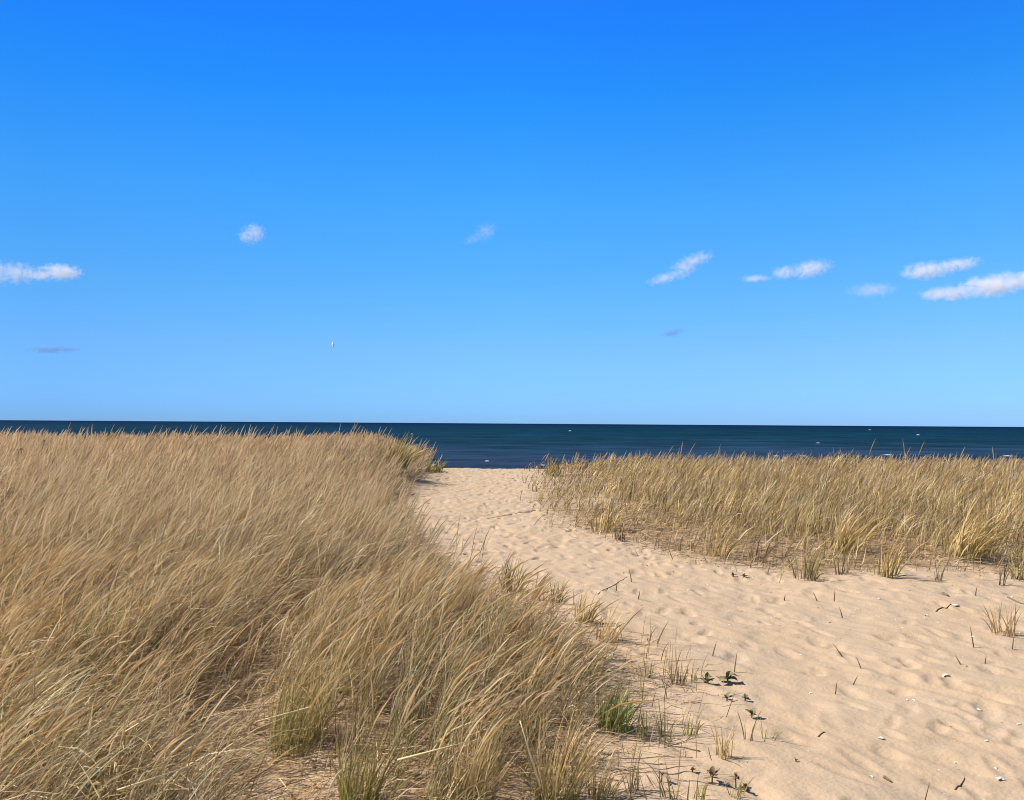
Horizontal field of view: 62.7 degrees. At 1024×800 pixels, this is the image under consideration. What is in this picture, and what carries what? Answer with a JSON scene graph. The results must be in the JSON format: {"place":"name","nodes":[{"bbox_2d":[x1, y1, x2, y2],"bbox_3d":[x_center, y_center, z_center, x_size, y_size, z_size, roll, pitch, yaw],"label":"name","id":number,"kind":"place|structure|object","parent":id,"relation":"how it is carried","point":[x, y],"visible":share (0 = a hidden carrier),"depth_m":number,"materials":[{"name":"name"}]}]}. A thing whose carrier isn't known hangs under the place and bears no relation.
{"place":"outdoors","nodes":[
{"label":"outdoors","id":0,"kind":"place"},
{"bbox_2d":[0,461,1023,799],"bbox_3d":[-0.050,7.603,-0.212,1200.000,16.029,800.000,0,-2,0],"label":"sand ground","id":1,"kind":"structure","parent":0,"point":[790,679],"depth_m":5.63,"materials":[{"name":"beige sand"}]},
{"bbox_2d":[84,759,140,799],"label":"grass tuft","id":2,"kind":"object","parent":1,"relation":"on","point":[102,783],"visible":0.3,"depth_m":3.51,"materials":[{"name":"beige plant"}]},
{"bbox_2d":[137,754,210,799],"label":"grass tuft","id":3,"kind":"object","parent":1,"relation":"on","point":[167,785],"visible":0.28,"depth_m":3.49,"materials":[{"name":"beige plant"}]},
{"bbox_2d":[195,607,236,641],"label":"grass tuft","id":4,"kind":"object","parent":1,"relation":"on","point":[217,624],"visible":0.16,"depth_m":5.75,"materials":[{"name":"brown plant"}]},
{"bbox_2d":[252,644,374,760],"bbox_3d":[-0.991,1.502,4.210,0.488,0.532,0.613,0,-2,17],"label":"grass tuft","id":5,"kind":"object","parent":1,"relation":"on","point":[289,724],"visible":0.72,"depth_m":4.18,"materials":[{"name":"green plant"}]},
{"bbox_2d":[0,423,734,799],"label":"dune grass","id":6,"kind":"structure","parent":1,"relation":"on","point":[68,517],"depth_m":5.36,"materials":[{"name":"beige plant"}]},
{"bbox_2d":[114,695,185,738],"bbox_3d":[-1.482,1.317,3.471,0.284,0.124,0.072,2,-2,-38],"label":"straw stalk","id":7,"kind":"object","parent":6,"relation":"on","point":[129,729],"visible":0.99,"depth_m":3.42,"materials":[{"name":"beige plant"}]},
{"bbox_2d":[117,764,194,790],"bbox_3d":[-1.287,1.382,3.073,0.280,0.044,0.065,2,-2,-39],"label":"straw stalk","id":8,"kind":"object","parent":6,"relation":"on","point":[125,787],"visible":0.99,"depth_m":3.02,"materials":[{"name":"beige plant"}]},
{"bbox_2d":[256,706,312,721],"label":"straw stalk","id":9,"kind":"object","parent":6,"relation":"on","point":[287,713],"visible":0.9,"depth_m":4.00,"materials":[{"name":"beige plant"}]},
{"bbox_2d":[397,741,469,760],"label":"straw stalk","id":10,"kind":"object","parent":6,"relation":"on","point":[411,756],"visible":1,"depth_m":3.25,"materials":[{"name":"beige plant"}]},
{"bbox_2d":[520,721,540,786],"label":"straw stalk","id":11,"kind":"object","parent":6,"relation":"on","point":[536,774],"visible":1,"depth_m":3.25,"materials":[{"name":"beige plant"}]},
{"bbox_2d":[323,704,425,799],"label":"grass tuft","id":12,"kind":"object","parent":1,"relation":"on","point":[348,788],"visible":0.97,"depth_m":3.60,"materials":[{"name":"plant"}]},
{"bbox_2d":[376,432,432,470],"bbox_3d":[-2.589,1.214,20.383,1.384,1.019,1.283,1,-2,-34],"label":"grass tuft","id":13,"kind":"object","parent":1,"relation":"on","point":[404,453],"visible":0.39,"depth_m":20.30,"materials":[{"name":"beige plant"}]},
{"bbox_2d":[426,459,446,472],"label":"grass tuft","id":14,"kind":"object","parent":1,"relation":"on","point":[438,468],"visible":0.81,"depth_m":24.38,"materials":[{"name":"plant"}]},
{"bbox_2d":[423,701,536,799],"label":"grass tuft","id":15,"kind":"object","parent":1,"relation":"on","point":[475,773],"visible":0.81,"depth_m":3.51,"materials":[{"name":"beige plant"}]},
{"bbox_2d":[496,556,532,593],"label":"grass tuft","id":16,"kind":"object","parent":1,"relation":"on","point":[509,576],"visible":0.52,"depth_m":8.03,"materials":[{"name":"beige plant"}]},
{"bbox_2d":[531,576,553,599],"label":"grass tuft","id":17,"kind":"object","parent":1,"relation":"on","point":[540,592],"visible":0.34,"depth_m":7.66,"materials":[{"name":"beige plant"}]},
{"bbox_2d":[542,457,564,475],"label":"grass tuft","id":18,"kind":"object","parent":1,"relation":"on","point":[548,466],"visible":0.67,"depth_m":22.83,"materials":[{"name":"beige plant"}]},
{"bbox_2d":[549,576,569,604],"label":"grass tuft","id":19,"kind":"object","parent":1,"relation":"on","point":[562,599],"visible":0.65,"depth_m":7.50,"materials":[{"name":"beige plant"}]},
{"bbox_2d":[515,682,636,799],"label":"grass tuft","id":20,"kind":"object","parent":1,"relation":"on","point":[556,788],"visible":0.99,"depth_m":3.58,"materials":[{"name":"beige plant"}]},
{"bbox_2d":[574,590,614,622],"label":"grass tuft","id":21,"kind":"object","parent":1,"relation":"on","point":[587,612],"visible":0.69,"depth_m":6.78,"materials":[{"name":"beige plant"}]},
{"bbox_2d":[586,497,633,533],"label":"grass tuft","id":22,"kind":"object","parent":1,"relation":"on","point":[608,521],"visible":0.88,"depth_m":12.24,"materials":[{"name":"beige plant"}]},
{"bbox_2d":[596,608,630,642],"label":"grass tuft","id":23,"kind":"object","parent":1,"relation":"on","point":[602,632],"visible":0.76,"depth_m":6.24,"materials":[{"name":"beige plant"}]},
{"bbox_2d":[581,745,646,799],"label":"grass tuft","id":24,"kind":"object","parent":1,"relation":"on","point":[600,791],"visible":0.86,"depth_m":3.65,"materials":[{"name":"beige plant"}]},
{"bbox_2d":[584,677,647,734],"bbox_3d":[0.596,1.614,4.457,0.372,0.294,0.294,1,-2,-33],"label":"grass tuft","id":25,"kind":"object","parent":1,"relation":"on","point":[618,716],"visible":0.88,"depth_m":4.43,"materials":[{"name":"green plant"}]},
{"bbox_2d":[614,524,625,540],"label":"grass tuft","id":26,"kind":"object","parent":1,"relation":"on","point":[620,538],"visible":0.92,"depth_m":11.42,"materials":[{"name":"brown plant"}]},
{"bbox_2d":[227,471,1023,799],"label":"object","id":27,"kind":"object","parent":1,"relation":"on","point":[613,651],"depth_m":5.82,"materials":[{"name":"beige plant"}]},
{"bbox_2d":[615,747,641,793],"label":"grass tuft","id":28,"kind":"object","parent":1,"relation":"on","point":[637,783],"visible":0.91,"depth_m":3.68,"materials":[{"name":"plant"}]},
{"bbox_2d":[636,705,653,738],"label":"grass tuft","id":29,"kind":"object","parent":1,"relation":"on","point":[638,729],"visible":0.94,"depth_m":4.34,"materials":[{"name":"plant"}]},
{"bbox_2d":[638,658,655,677],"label":"grass tuft","id":30,"kind":"object","parent":1,"relation":"on","point":[647,668],"visible":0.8,"depth_m":5.44,"materials":[{"name":"beige plant"}]},
{"bbox_2d":[648,758,684,799],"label":"grass tuft","id":31,"kind":"object","parent":1,"relation":"on","point":[660,789],"visible":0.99,"depth_m":3.60,"materials":[{"name":"plant"}]},
{"bbox_2d":[650,696,684,740],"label":"grass tuft","id":32,"kind":"object","parent":1,"relation":"on","point":[670,729],"visible":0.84,"depth_m":4.36,"materials":[{"name":"plant"}]},
{"bbox_2d":[660,642,692,684],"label":"grass tuft","id":33,"kind":"object","parent":1,"relation":"on","point":[671,676],"visible":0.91,"depth_m":5.33,"materials":[{"name":"plant"}]},
{"bbox_2d":[672,746,699,751],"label":"twig","id":34,"kind":"object","parent":1,"relation":"on","point":[687,748],"visible":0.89,"depth_m":4.18,"materials":[{"name":"brown wood"}]},
{"bbox_2d":[686,665,698,682],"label":"grass tuft","id":35,"kind":"object","parent":1,"relation":"on","point":[695,675],"visible":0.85,"depth_m":5.32,"materials":[{"name":"plant"}]},
{"bbox_2d":[681,706,705,736],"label":"grass tuft","id":36,"kind":"object","parent":1,"relation":"on","point":[687,731],"visible":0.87,"depth_m":4.37,"materials":[{"name":"plant"}]},
{"bbox_2d":[692,772,711,799],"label":"grass tuft","id":37,"kind":"object","parent":1,"relation":"on","point":[703,794],"visible":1,"depth_m":3.58,"materials":[{"name":"beige plant"}]},
{"bbox_2d":[700,672,714,683],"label":"leaf sprig","id":38,"kind":"object","parent":1,"relation":"on","point":[707,677],"visible":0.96,"depth_m":5.28,"materials":[{"name":"green plant"}]},
{"bbox_2d":[704,766,719,782],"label":"leaf sprig","id":39,"kind":"object","parent":1,"relation":"on","point":[712,771],"visible":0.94,"depth_m":3.77,"materials":[{"name":"brown plant"}]},
{"bbox_2d":[436,518,1002,796],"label":"plant litter","id":40,"kind":"object","parent":1,"relation":"on","point":[741,611],"visible":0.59,"depth_m":8.87,"materials":[{"name":"brown plant"}]},
{"bbox_2d":[709,720,736,759],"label":"grass tuft","id":41,"kind":"object","parent":1,"relation":"on","point":[723,752],"visible":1,"depth_m":4.07,"materials":[{"name":"beige plant"}]},
{"bbox_2d":[716,670,737,681],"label":"leaf sprig","id":42,"kind":"object","parent":1,"relation":"on","point":[728,675],"visible":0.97,"depth_m":5.28,"materials":[{"name":"plant"}]},
{"bbox_2d":[722,692,732,700],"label":"leaf sprig","id":43,"kind":"object","parent":1,"relation":"on","point":[727,696],"visible":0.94,"depth_m":4.93,"materials":[{"name":"plant"}]},
{"bbox_2d":[704,520,753,558],"bbox_3d":[2.639,1.663,10.213,0.489,0.494,0.640,1,-2,-27],"label":"grass tuft","id":44,"kind":"object","parent":1,"relation":"on","point":[726,542],"visible":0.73,"depth_m":10.16,"materials":[{"name":"beige plant"}]},
{"bbox_2d":[729,772,739,787],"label":"leaf sprig","id":45,"kind":"object","parent":1,"relation":"on","point":[736,775],"visible":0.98,"depth_m":3.76,"materials":[{"name":"plant"}]},
{"bbox_2d":[723,777,751,799],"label":"grass tuft","id":46,"kind":"object","parent":1,"relation":"on","point":[739,792],"visible":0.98,"depth_m":3.62,"materials":[{"name":"beige plant"}]},
{"bbox_2d":[742,693,750,700],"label":"leaf sprig","id":47,"kind":"object","parent":1,"relation":"on","point":[745,697],"visible":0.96,"depth_m":4.95,"materials":[{"name":"plant"}]},
{"bbox_2d":[737,710,761,740],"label":"grass tuft","id":48,"kind":"object","parent":1,"relation":"on","point":[750,729],"visible":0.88,"depth_m":4.27,"materials":[{"name":"plant"}]},
{"bbox_2d":[745,708,756,717],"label":"leaf sprig","id":49,"kind":"object","parent":1,"relation":"on","point":[752,711],"visible":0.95,"depth_m":4.67,"materials":[{"name":"green plant"}]},
{"bbox_2d":[748,538,777,560],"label":"grass tuft","id":50,"kind":"object","parent":1,"relation":"on","point":[755,557],"visible":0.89,"depth_m":9.88,"materials":[{"name":"brown plant"}]},
{"bbox_2d":[520,441,1023,582],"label":"dune grass","id":51,"kind":"structure","parent":1,"relation":"on","point":[922,494],"depth_m":14.16,"materials":[{"name":"beige plant"}]},
{"bbox_2d":[760,717,786,741],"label":"grass tuft","id":52,"kind":"object","parent":1,"relation":"on","point":[768,729],"visible":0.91,"depth_m":4.30,"materials":[{"name":"beige plant"}]},
{"bbox_2d":[785,548,827,580],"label":"grass tuft","id":53,"kind":"object","parent":1,"relation":"on","point":[812,576],"visible":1,"depth_m":8.79,"materials":[{"name":"beige plant"}]},
{"bbox_2d":[652,552,1019,799],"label":"shell grit","id":54,"kind":"object","parent":1,"relation":"on","point":[846,657],"visible":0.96,"depth_m":6.59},
{"bbox_2d":[832,553,854,574],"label":"grass tuft","id":55,"kind":"object","parent":1,"relation":"on","point":[847,572],"visible":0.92,"depth_m":9.08,"materials":[{"name":"beige plant"}]},
{"bbox_2d":[831,499,894,554],"bbox_3d":[4.283,1.538,10.272,0.734,0.677,0.726,0,-2,0],"label":"grass tuft","id":56,"kind":"object","parent":1,"relation":"on","point":[848,540],"visible":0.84,"depth_m":10.16,"materials":[{"name":"beige plant"}]},
{"bbox_2d":[868,525,917,578],"bbox_3d":[4.049,1.595,8.829,0.600,0.551,0.422,1,-2,-19],"label":"grass tuft","id":57,"kind":"object","parent":1,"relation":"on","point":[885,573],"visible":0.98,"depth_m":8.82,"materials":[{"name":"beige plant"}]},
{"bbox_2d":[934,564,944,581],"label":"grass tuft","id":58,"kind":"object","parent":1,"relation":"on","point":[937,577],"visible":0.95,"depth_m":8.71,"materials":[{"name":"beige plant"}]},
{"bbox_2d":[930,489,1023,559],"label":"grass tuft","id":59,"kind":"object","parent":1,"relation":"on","point":[961,542],"visible":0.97,"depth_m":9.65,"materials":[{"name":"beige plant"}]},
{"bbox_2d":[980,594,1022,636],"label":"grass tuft","id":60,"kind":"object","parent":1,"relation":"on","point":[1011,621],"visible":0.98,"depth_m":6.53,"materials":[{"name":"beige plant"}]},
{"bbox_2d":[998,548,1020,585],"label":"grass tuft","id":61,"kind":"object","parent":1,"relation":"on","point":[1000,574],"visible":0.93,"depth_m":8.58,"materials":[{"name":"beige plant"}]},
{"bbox_2d":[1007,553,1023,580],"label":"grass tuft","id":62,"kind":"object","parent":1,"relation":"on","point":[1016,576],"visible":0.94,"depth_m":8.83,"materials":[{"name":"beige plant"}]},
{"bbox_2d":[0,420,1023,468],"bbox_3d":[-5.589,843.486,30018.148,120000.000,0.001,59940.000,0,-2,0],"label":"sea","id":63,"kind":"structure","parent":0,"point":[491,445],"depth_m":312.31,"materials":[{"name":"liquid"}]},
{"bbox_2d":[0,0,1023,426],"label":"sky","id":64,"kind":"structure","parent":0,"point":[660,212],"materials":[{"name":"blue"}]}
]}

